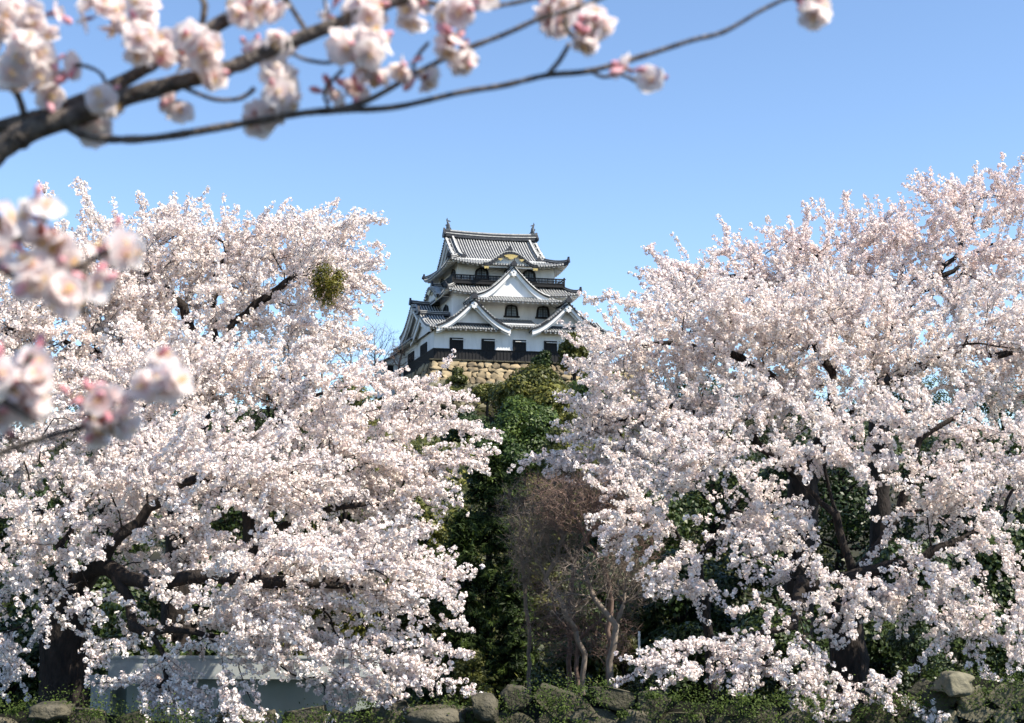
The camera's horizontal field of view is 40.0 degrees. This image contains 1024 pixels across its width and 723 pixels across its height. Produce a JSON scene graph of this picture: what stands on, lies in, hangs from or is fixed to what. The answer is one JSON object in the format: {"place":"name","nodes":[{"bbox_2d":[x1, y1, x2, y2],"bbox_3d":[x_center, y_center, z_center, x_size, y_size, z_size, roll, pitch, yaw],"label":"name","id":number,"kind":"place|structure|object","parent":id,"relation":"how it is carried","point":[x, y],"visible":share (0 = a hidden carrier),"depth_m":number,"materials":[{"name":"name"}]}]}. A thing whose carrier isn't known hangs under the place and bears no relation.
{"place":"outdoors","nodes":[
{"label":"outdoors","id":0,"kind":"place"},
{"bbox_2d":[0,184,146,323],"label":"cherry branch","id":1,"kind":"object","parent":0,"point":[49,266],"visible":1,"depth_m":1.24,"materials":[{"name":"pink plant"}]},
{"bbox_2d":[0,0,832,165],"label":"cherry branch","id":2,"kind":"object","parent":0,"point":[28,36],"visible":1,"depth_m":1.54,"materials":[{"name":"pink plant"}]},
{"bbox_2d":[0,401,1020,711],"bbox_3d":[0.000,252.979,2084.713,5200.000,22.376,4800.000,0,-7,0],"label":"ground","id":3,"kind":"structure","parent":0,"point":[480,413],"depth_m":84.58,"materials":[{"name":"plant"}]},
{"bbox_2d":[0,559,38,629],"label":"evergreen tree","id":4,"kind":"object","parent":3,"relation":"on","point":[9,605],"visible":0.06,"depth_m":43.22,"materials":[{"name":"green plant"}]},
{"bbox_2d":[0,612,39,713],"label":"bush","id":5,"kind":"object","parent":3,"relation":"on","point":[31,660],"visible":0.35,"depth_m":32.06,"materials":[{"name":"green plant"}]},
{"bbox_2d":[0,334,55,438],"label":"cherry branch","id":6,"kind":"object","parent":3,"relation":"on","point":[27,386],"visible":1,"depth_m":1.21,"materials":[{"name":"pink plant"}]},
{"bbox_2d":[0,440,59,592],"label":"evergreen tree","id":7,"kind":"object","parent":3,"relation":"on","point":[40,493],"visible":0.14,"depth_m":56.83,"materials":[{"name":"green plant"}]},
{"bbox_2d":[0,240,97,501],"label":"cherry tree","id":8,"kind":"object","parent":3,"relation":"on","point":[15,324],"visible":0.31,"depth_m":30.74,"materials":[{"name":"pink plant"}]},
{"bbox_2d":[0,535,144,669],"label":"evergreen tree","id":9,"kind":"object","parent":3,"relation":"on","point":[102,582],"visible":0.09,"depth_m":40.77,"materials":[{"name":"green plant"}]},
{"bbox_2d":[47,376,116,458],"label":"evergreen tree","id":10,"kind":"object","parent":3,"relation":"on","point":[76,407],"visible":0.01,"depth_m":120.31,"materials":[{"name":"green plant"}]},
{"bbox_2d":[0,445,164,562],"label":"evergreen tree","id":11,"kind":"object","parent":3,"relation":"on","point":[100,511],"visible":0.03,"depth_m":60.39,"materials":[{"name":"green plant"}]},
{"bbox_2d":[0,346,193,456],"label":"cherry branch","id":12,"kind":"object","parent":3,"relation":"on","point":[166,377],"visible":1,"depth_m":1.35,"materials":[{"name":"pink plant"}]},
{"bbox_2d":[88,617,193,696],"bbox_3d":[-8.771,7.425,32.501,3.056,3.166,2.951,0,-7,0],"label":"bush","id":13,"kind":"object","parent":3,"relation":"on","point":[116,635],"visible":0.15,"depth_m":32.20,"materials":[{"name":"green plant"}]},
{"bbox_2d":[96,542,264,655],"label":"evergreen tree","id":14,"kind":"object","parent":3,"relation":"on","point":[141,605],"visible":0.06,"depth_m":38.96,"materials":[{"name":"green plant"}]},
{"bbox_2d":[0,176,390,655],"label":"cherry tree","id":15,"kind":"object","parent":3,"relation":"on","point":[126,305],"visible":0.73,"depth_m":33.72,"materials":[{"name":"pink plant"}]},
{"bbox_2d":[307,259,349,308],"bbox_3d":[-4.197,-1.748,32.075,1.005,1.146,0.937,0,-7,0],"label":"mistletoe","id":16,"kind":"object","parent":15,"relation":"attached to","point":[321,285],"visible":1,"depth_m":31.93,"materials":[{"name":"green plant"}]},
{"bbox_2d":[152,389,242,432],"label":"evergreen tree","id":17,"kind":"object","parent":3,"relation":"on","point":[174,414],"visible":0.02,"depth_m":124.52,"materials":[{"name":"green plant"}]},
{"bbox_2d":[155,426,298,553],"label":"evergreen tree","id":18,"kind":"object","parent":3,"relation":"on","point":[233,521],"visible":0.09,"depth_m":64.40,"materials":[{"name":"green plant"}]},
{"bbox_2d":[88,656,383,722],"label":"flat roof shed","id":19,"kind":"structure","parent":3,"relation":"on","point":[277,694],"depth_m":27.33,"materials":[{"name":"white paint"}]},
{"bbox_2d":[0,400,486,722],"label":"cherry tree","id":20,"kind":"object","parent":3,"relation":"on","point":[64,636],"visible":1,"depth_m":24.40,"materials":[{"name":"pink plant"}]},
{"bbox_2d":[22,309,504,655],"bbox_3d":[-5.373,3.788,29.645,10.445,9.840,6.634,0,-7,0],"label":"cherry tree","id":21,"kind":"object","parent":3,"relation":"on","point":[394,464],"visible":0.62,"depth_m":29.26,"materials":[{"name":"pink plant"}]},
{"bbox_2d":[220,381,315,465],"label":"evergreen tree","id":22,"kind":"object","parent":3,"relation":"on","point":[268,413],"visible":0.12,"depth_m":121.48,"materials":[{"name":"green plant"}]},
{"bbox_2d":[245,326,306,365],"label":"bare tree","id":23,"kind":"object","parent":3,"relation":"on","point":[273,347],"visible":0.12,"depth_m":186.39,"materials":[{"name":"brown plant"}]},
{"bbox_2d":[229,551,382,655],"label":"evergreen tree","id":24,"kind":"object","parent":3,"relation":"on","point":[359,629],"visible":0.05,"depth_m":40.53,"materials":[{"name":"green plant"}]},
{"bbox_2d":[269,423,420,553],"bbox_3d":[-7.666,6.339,63.679,8.546,7.346,6.675,0,-7,0],"label":"evergreen tree","id":25,"kind":"object","parent":3,"relation":"on","point":[346,515],"visible":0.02,"depth_m":63.50,"materials":[{"name":"green plant"}]},
{"bbox_2d":[319,376,384,444],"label":"evergreen tree","id":26,"kind":"object","parent":3,"relation":"on","point":[357,403],"visible":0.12,"depth_m":127.56,"materials":[{"name":"green plant"}]},
{"bbox_2d":[332,323,375,364],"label":"bare tree","id":27,"kind":"object","parent":3,"relation":"on","point":[351,358],"visible":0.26,"depth_m":196.52,"materials":[{"name":"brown plant"}]},
{"bbox_2d":[351,318,398,399],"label":"bare tree","id":28,"kind":"object","parent":3,"relation":"on","point":[381,347],"visible":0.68,"depth_m":191.61,"materials":[{"name":"brown plant"}]},
{"bbox_2d":[384,340,422,379],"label":"bare tree","id":29,"kind":"object","parent":3,"relation":"on","point":[399,363],"visible":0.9,"depth_m":177.23,"materials":[{"name":"plant"}]},
{"bbox_2d":[360,559,448,652],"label":"evergreen tree","id":30,"kind":"object","parent":3,"relation":"on","point":[405,620],"visible":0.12,"depth_m":44.07,"materials":[{"name":"green plant"}]},
{"bbox_2d":[351,490,475,577],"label":"evergreen tree","id":31,"kind":"object","parent":3,"relation":"on","point":[419,500],"visible":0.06,"depth_m":58.91,"materials":[{"name":"green plant"}]},
{"bbox_2d":[379,632,449,706],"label":"bush","id":32,"kind":"object","parent":3,"relation":"on","point":[412,692],"visible":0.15,"depth_m":35.02,"materials":[{"name":"green plant"}]},
{"bbox_2d":[398,506,451,635],"bbox_3d":[-3.203,7.576,49.441,2.077,4.978,2.340,4,-8,-32],"label":"bush","id":33,"kind":"object","parent":3,"relation":"on","point":[427,515],"visible":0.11,"depth_m":49.49,"materials":[{"name":"green plant"}]},
{"bbox_2d":[435,386,465,419],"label":"bush","id":34,"kind":"object","parent":3,"relation":"on","point":[455,389],"visible":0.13,"depth_m":160.91,"materials":[{"name":"green plant"}]},
{"bbox_2d":[445,366,468,389],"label":"bush","id":35,"kind":"object","parent":3,"relation":"on","point":[458,376],"visible":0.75,"depth_m":164.26,"materials":[{"name":"green plant"}]},
{"bbox_2d":[430,508,494,688],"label":"conifer","id":36,"kind":"object","parent":3,"relation":"on","point":[462,528],"visible":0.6,"depth_m":41.37,"materials":[{"name":"green plant"}]},
{"bbox_2d":[440,410,487,444],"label":"bush","id":37,"kind":"object","parent":3,"relation":"on","point":[466,415],"visible":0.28,"depth_m":146.61,"materials":[{"name":"green plant"}]},
{"bbox_2d":[444,648,493,705],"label":"bush","id":38,"kind":"object","parent":3,"relation":"on","point":[463,669],"visible":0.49,"depth_m":30.29,"materials":[{"name":"green plant"}]},
{"bbox_2d":[0,678,957,722],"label":"retaining wall","id":39,"kind":"structure","parent":3,"relation":"on","point":[623,700],"depth_m":23.49,"materials":[{"name":"stone"}]},
{"bbox_2d":[28,700,75,720],"bbox_3d":[-7.599,5.763,23.215,0.739,0.280,0.820,0,-7,0],"label":"boulder","id":40,"kind":"object","parent":39,"relation":"on","point":[48,711],"visible":0.98,"depth_m":22.94,"materials":[{"name":"stone"}]},
{"bbox_2d":[404,704,466,722],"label":"boulder","id":41,"kind":"object","parent":39,"relation":"on","point":[427,714],"visible":0.99,"depth_m":22.96,"materials":[{"name":"stone"}]},
{"bbox_2d":[471,693,497,722],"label":"boulder","id":42,"kind":"object","parent":39,"relation":"on","point":[485,705],"visible":1,"depth_m":22.93,"materials":[{"name":"stone"}]},
{"bbox_2d":[0,653,1023,722],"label":"weeds","id":43,"kind":"object","parent":39,"relation":"on","point":[650,695],"visible":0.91,"depth_m":23.25,"materials":[{"name":"green plant"}]},
{"bbox_2d":[929,670,974,696],"bbox_3d":[7.344,5.331,23.236,0.606,0.448,0.831,2,-7,-12],"label":"boulder","id":44,"kind":"object","parent":39,"relation":"on","point":[955,683],"visible":1,"depth_m":23.00,"materials":[{"name":"stone"}]},
{"bbox_2d":[470,383,498,421],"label":"bush","id":45,"kind":"object","parent":3,"relation":"on","point":[481,392],"visible":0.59,"depth_m":160.19,"materials":[{"name":"green plant"}]},
{"bbox_2d":[435,445,541,679],"bbox_3d":[-0.656,6.268,43.548,3.469,7.380,3.255,0,-7,0],"label":"conifer","id":46,"kind":"object","parent":3,"relation":"on","point":[488,487],"visible":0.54,"depth_m":43.24,"materials":[{"name":"green plant"}]},
{"bbox_2d":[467,432,535,518],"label":"evergreen tree","id":47,"kind":"object","parent":3,"relation":"on","point":[513,452],"visible":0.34,"depth_m":75.47,"materials":[{"name":"green plant"}]},
{"bbox_2d":[1,589,1001,711],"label":"ground cover","id":48,"kind":"object","parent":3,"relation":"on","point":[435,655],"depth_m":49.17,"materials":[{"name":"green plant"}]},
{"bbox_2d":[483,562,548,699],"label":"conifer","id":49,"kind":"object","parent":3,"relation":"on","point":[512,662],"visible":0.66,"depth_m":39.08,"materials":[{"name":"green plant"}]},
{"bbox_2d":[474,394,560,487],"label":"evergreen tree","id":50,"kind":"object","parent":3,"relation":"on","point":[523,419],"visible":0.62,"depth_m":94.46,"materials":[{"name":"green plant"}]},
{"bbox_2d":[408,379,633,424],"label":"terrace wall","id":51,"kind":"structure","parent":3,"relation":"on","point":[458,403],"depth_m":164.11,"materials":[{"name":"stone"}]},
{"bbox_2d":[491,473,553,692],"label":"bare tree","id":52,"kind":"object","parent":3,"relation":"on","point":[524,580],"visible":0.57,"depth_m":32.58,"materials":[{"name":"brown plant"}]},
{"bbox_2d":[394,358,652,400],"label":"castle rampart","id":53,"kind":"object","parent":3,"relation":"on","point":[480,371],"visible":0.08,"depth_m":173.93,"materials":[{"name":"stone"}]},
{"bbox_2d":[393,218,610,375],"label":"castle keep","id":54,"kind":"structure","parent":53,"relation":"on","point":[498,296],"depth_m":178.90,"materials":[{"name":"white paint"}]},
{"bbox_2d":[374,344,404,400],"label":"corner turret","id":55,"kind":"object","parent":54,"relation":"attached to","point":[393,367],"visible":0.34,"depth_m":193.18,"materials":[{"name":"white paint"}]},
{"bbox_2d":[420,342,426,355],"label":"window","id":56,"kind":"structure","parent":54,"relation":"in","point":[423,348],"depth_m":179.58,"materials":[{"name":"black wood"}]},
{"bbox_2d":[450,337,465,348],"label":"window","id":57,"kind":"structure","parent":54,"relation":"in","point":[456,343],"depth_m":174.10,"materials":[{"name":"black wood"}]},
{"bbox_2d":[475,267,488,279],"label":"window","id":58,"kind":"structure","parent":54,"relation":"in","point":[480,271],"depth_m":180.99,"materials":[{"name":"black wood"}]},
{"bbox_2d":[481,339,497,349],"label":"window","id":59,"kind":"structure","parent":54,"relation":"in","point":[486,344],"depth_m":175.08,"materials":[{"name":"black wood"}]},
{"bbox_2d":[503,304,519,317],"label":"window","id":60,"kind":"structure","parent":54,"relation":"in","point":[511,311],"depth_m":179.93,"materials":[{"name":"black wood"}]},
{"bbox_2d":[513,340,526,350],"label":"window","id":61,"kind":"structure","parent":54,"relation":"in","point":[518,345],"depth_m":176.11,"materials":[{"name":"black wood"}]},
{"bbox_2d":[523,270,536,282],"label":"window","id":62,"kind":"structure","parent":54,"relation":"in","point":[528,273],"depth_m":182.59,"materials":[{"name":"black wood"}]},
{"bbox_2d":[535,306,549,318],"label":"window","id":63,"kind":"structure","parent":54,"relation":"in","point":[542,312],"depth_m":180.95,"materials":[{"name":"black wood"}]},
{"bbox_2d":[544,341,556,351],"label":"window","id":64,"kind":"structure","parent":54,"relation":"in","point":[551,346],"depth_m":177.14,"materials":[{"name":"black wood"}]},
{"bbox_2d":[87,382,972,707],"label":"slope undergrowth","id":65,"kind":"object","parent":3,"relation":"on","point":[419,446],"visible":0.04,"depth_m":70.54,"materials":[{"name":"green plant"}]},
{"bbox_2d":[485,364,582,478],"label":"evergreen tree","id":66,"kind":"object","parent":3,"relation":"on","point":[537,384],"visible":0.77,"depth_m":110.88,"materials":[{"name":"green plant"}]},
{"bbox_2d":[530,350,555,371],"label":"bush","id":67,"kind":"object","parent":3,"relation":"on","point":[543,357],"visible":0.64,"depth_m":163.76,"materials":[{"name":"green plant"}]},
{"bbox_2d":[495,464,602,694],"bbox_3d":[0.878,5.450,31.050,2.560,6.333,2.006,0,-7,0],"label":"bare tree","id":68,"kind":"object","parent":3,"relation":"on","point":[545,539],"visible":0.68,"depth_m":31.09,"materials":[{"name":"brown plant"}]},
{"bbox_2d":[525,561,574,634],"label":"bush","id":69,"kind":"object","parent":3,"relation":"on","point":[535,605],"visible":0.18,"depth_m":50.62,"materials":[{"name":"brown plant"}]},
{"bbox_2d":[532,423,595,489],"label":"evergreen tree","id":70,"kind":"object","parent":3,"relation":"on","point":[548,445],"visible":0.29,"depth_m":87.17,"materials":[{"name":"green plant"}]},
{"bbox_2d":[531,494,596,564],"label":"evergreen tree","id":71,"kind":"object","parent":3,"relation":"on","point":[563,549],"visible":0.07,"depth_m":67.97,"materials":[{"name":"green plant"}]},
{"bbox_2d":[525,630,619,695],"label":"bush","id":72,"kind":"object","parent":3,"relation":"on","point":[596,668],"visible":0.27,"depth_m":36.30,"materials":[{"name":"green plant"}]},
{"bbox_2d":[556,332,589,388],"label":"evergreen tree","id":73,"kind":"object","parent":3,"relation":"on","point":[566,346],"visible":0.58,"depth_m":164.52,"materials":[{"name":"green plant"}]},
{"bbox_2d":[507,457,641,690],"bbox_3d":[1.536,5.590,33.588,3.473,6.670,1.907,0,-7,0],"label":"bare tree","id":74,"kind":"object","parent":3,"relation":"on","point":[568,665],"visible":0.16,"depth_m":33.66,"materials":[{"name":"plant"}]},
{"bbox_2d":[514,549,648,694],"bbox_3d":[1.566,6.415,31.460,3.124,4.509,1.781,0,-7,0],"label":"bare shrub","id":75,"kind":"object","parent":3,"relation":"on","point":[577,651],"visible":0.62,"depth_m":31.44,"materials":[{"name":"plant"}]},
{"bbox_2d":[556,557,638,640],"bbox_3d":[3.039,8.411,49.228,3.033,3.205,3.293,2,-7,-19],"label":"bush","id":76,"kind":"object","parent":3,"relation":"on","point":[602,596],"visible":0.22,"depth_m":48.32,"materials":[{"name":"brown plant"}]},
{"bbox_2d":[523,468,672,685],"bbox_3d":[1.799,5.333,30.035,3.252,6.316,2.300,0,-7,0],"label":"bare tree","id":77,"kind":"object","parent":3,"relation":"on","point":[570,504],"visible":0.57,"depth_m":30.13,"materials":[{"name":"brown plant"}]},
{"bbox_2d":[536,544,665,686],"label":"bare tree","id":78,"kind":"object","parent":3,"relation":"on","point":[608,616],"visible":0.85,"depth_m":29.05,"materials":[{"name":"brown plant"}]},
{"bbox_2d":[565,369,637,464],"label":"evergreen tree","id":79,"kind":"object","parent":3,"relation":"on","point":[581,389],"visible":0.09,"depth_m":117.09,"materials":[{"name":"green plant"}]},
{"bbox_2d":[562,538,657,602],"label":"evergreen tree","id":80,"kind":"object","parent":3,"relation":"on","point":[640,557],"visible":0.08,"depth_m":54.73,"materials":[{"name":"green plant"}]},
{"bbox_2d":[603,631,646,689],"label":"bush","id":81,"kind":"object","parent":3,"relation":"on","point":[622,667],"visible":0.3,"depth_m":32.33,"materials":[{"name":"green plant"}]},
{"bbox_2d":[571,481,697,562],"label":"evergreen tree","id":82,"kind":"object","parent":3,"relation":"on","point":[674,516],"visible":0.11,"depth_m":64.44,"materials":[{"name":"green plant"}]},
{"bbox_2d":[620,657,661,695],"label":"bush","id":83,"kind":"object","parent":3,"relation":"on","point":[634,688],"visible":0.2,"depth_m":26.66,"materials":[{"name":"green plant"}]},
{"bbox_2d":[614,545,741,663],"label":"evergreen tree","id":84,"kind":"object","parent":3,"relation":"on","point":[684,610],"visible":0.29,"depth_m":41.14,"materials":[{"name":"green plant"}]},
{"bbox_2d":[637,621,734,704],"bbox_3d":[4.013,7.440,32.184,2.357,3.054,2.468,0,-7,0],"label":"bush","id":85,"kind":"object","parent":3,"relation":"on","point":[682,632],"visible":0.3,"depth_m":32.12,"materials":[{"name":"green plant"}]},
{"bbox_2d":[632,369,747,450],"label":"evergreen tree","id":86,"kind":"object","parent":3,"relation":"on","point":[699,389],"visible":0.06,"depth_m":123.86,"materials":[{"name":"green plant"}]},
{"bbox_2d":[583,452,820,703],"bbox_3d":[3.987,5.051,27.796,4.829,6.821,3.614,3,-8,-24],"label":"cherry tree","id":87,"kind":"object","parent":3,"relation":"on","point":[758,520],"visible":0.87,"depth_m":27.83,"materials":[{"name":"pink plant"}]},
{"bbox_2d":[645,428,787,557],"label":"evergreen tree","id":88,"kind":"object","parent":3,"relation":"on","point":[690,502],"visible":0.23,"depth_m":68.93,"materials":[{"name":"green plant"}]},
{"bbox_2d":[507,246,1023,688],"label":"cherry tree","id":89,"kind":"object","parent":3,"relation":"on","point":[732,314],"visible":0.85,"depth_m":31.83,"materials":[{"name":"pink plant"}]},
{"bbox_2d":[706,536,829,688],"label":"evergreen tree","id":90,"kind":"object","parent":3,"relation":"on","point":[728,580],"visible":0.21,"depth_m":39.21,"materials":[{"name":"green plant"}]},
{"bbox_2d":[716,603,833,708],"bbox_3d":[5.882,7.103,31.153,2.747,3.475,3.117,0,-7,0],"label":"bush","id":91,"kind":"object","parent":3,"relation":"on","point":[782,639],"visible":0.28,"depth_m":30.81,"materials":[{"name":"green plant"}]},
{"bbox_2d":[734,368,858,460],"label":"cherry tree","id":92,"kind":"object","parent":3,"relation":"on","point":[765,437],"visible":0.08,"depth_m":120.02,"materials":[{"name":"green plant"}]},
{"bbox_2d":[609,364,1023,722],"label":"cherry tree","id":93,"kind":"object","parent":3,"relation":"on","point":[848,650],"visible":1,"depth_m":25.51,"materials":[{"name":"pink plant"}]},
{"bbox_2d":[731,421,910,571],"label":"evergreen tree","id":94,"kind":"object","parent":3,"relation":"on","point":[850,510],"visible":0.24,"depth_m":65.14,"materials":[{"name":"green plant"}]},
{"bbox_2d":[623,152,1023,663],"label":"cherry tree","id":95,"kind":"object","parent":3,"relation":"on","point":[902,241],"visible":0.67,"depth_m":39.56,"materials":[{"name":"pink plant"}]},
{"bbox_2d":[823,616,962,698],"bbox_3d":[8.859,7.551,33.504,2.732,3.157,3.053,4,-8,-31],"label":"bush","id":96,"kind":"object","parent":3,"relation":"on","point":[879,653],"visible":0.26,"depth_m":32.91,"materials":[{"name":"green plant"}]},
{"bbox_2d":[853,373,958,477],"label":"evergreen tree","id":97,"kind":"object","parent":3,"relation":"on","point":[934,399],"visible":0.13,"depth_m":121.49,"materials":[{"name":"green plant"}]},
{"bbox_2d":[827,537,988,672],"bbox_3d":[11.018,7.407,39.617,4.098,4.958,4.451,0,-7,0],"label":"evergreen tree","id":98,"kind":"object","parent":3,"relation":"on","point":[892,547],"visible":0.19,"depth_m":38.96,"materials":[{"name":"green plant"}]},
{"bbox_2d":[881,608,953,693],"bbox_3d":[8.090,6.643,27.739,1.730,3.543,1.600,-2,-7,13],"label":"bush","id":99,"kind":"object","parent":3,"relation":"on","point":[919,644],"visible":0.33,"depth_m":27.65,"materials":[{"name":"green plant"}]},
{"bbox_2d":[866,422,1023,572],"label":"evergreen tree","id":100,"kind":"object","parent":3,"relation":"on","point":[907,520],"visible":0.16,"depth_m":63.46,"materials":[{"name":"green plant"}]},
{"bbox_2d":[908,677,1023,722],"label":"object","id":101,"kind":"structure","parent":3,"relation":"on","point":[979,715],"depth_m":23.53,"materials":[{"name":"plant"}]},
{"bbox_2d":[919,608,1023,681],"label":"bush","id":102,"kind":"object","parent":3,"relation":"on","point":[993,653],"visible":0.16,"depth_m":29.95,"materials":[{"name":"green plant"}]},
{"bbox_2d":[947,377,1023,463],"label":"evergreen tree","id":103,"kind":"object","parent":3,"relation":"on","point":[999,416],"visible":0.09,"depth_m":119.27,"materials":[{"name":"green plant"}]},
{"bbox_2d":[952,523,1023,681],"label":"evergreen tree","id":104,"kind":"object","parent":3,"relation":"on","point":[992,564],"visible":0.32,"depth_m":40.72,"materials":[{"name":"green plant"}]},
{"bbox_2d":[965,445,1023,592],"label":"evergreen tree","id":105,"kind":"object","parent":3,"relation":"on","point":[1019,516],"visible":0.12,"depth_m":58.72,"materials":[{"name":"green plant"}]},
{"bbox_2d":[0,0,1023,435],"label":"sky","id":106,"kind":"structure","parent":0,"point":[760,118],"materials":[{"name":"blue"}]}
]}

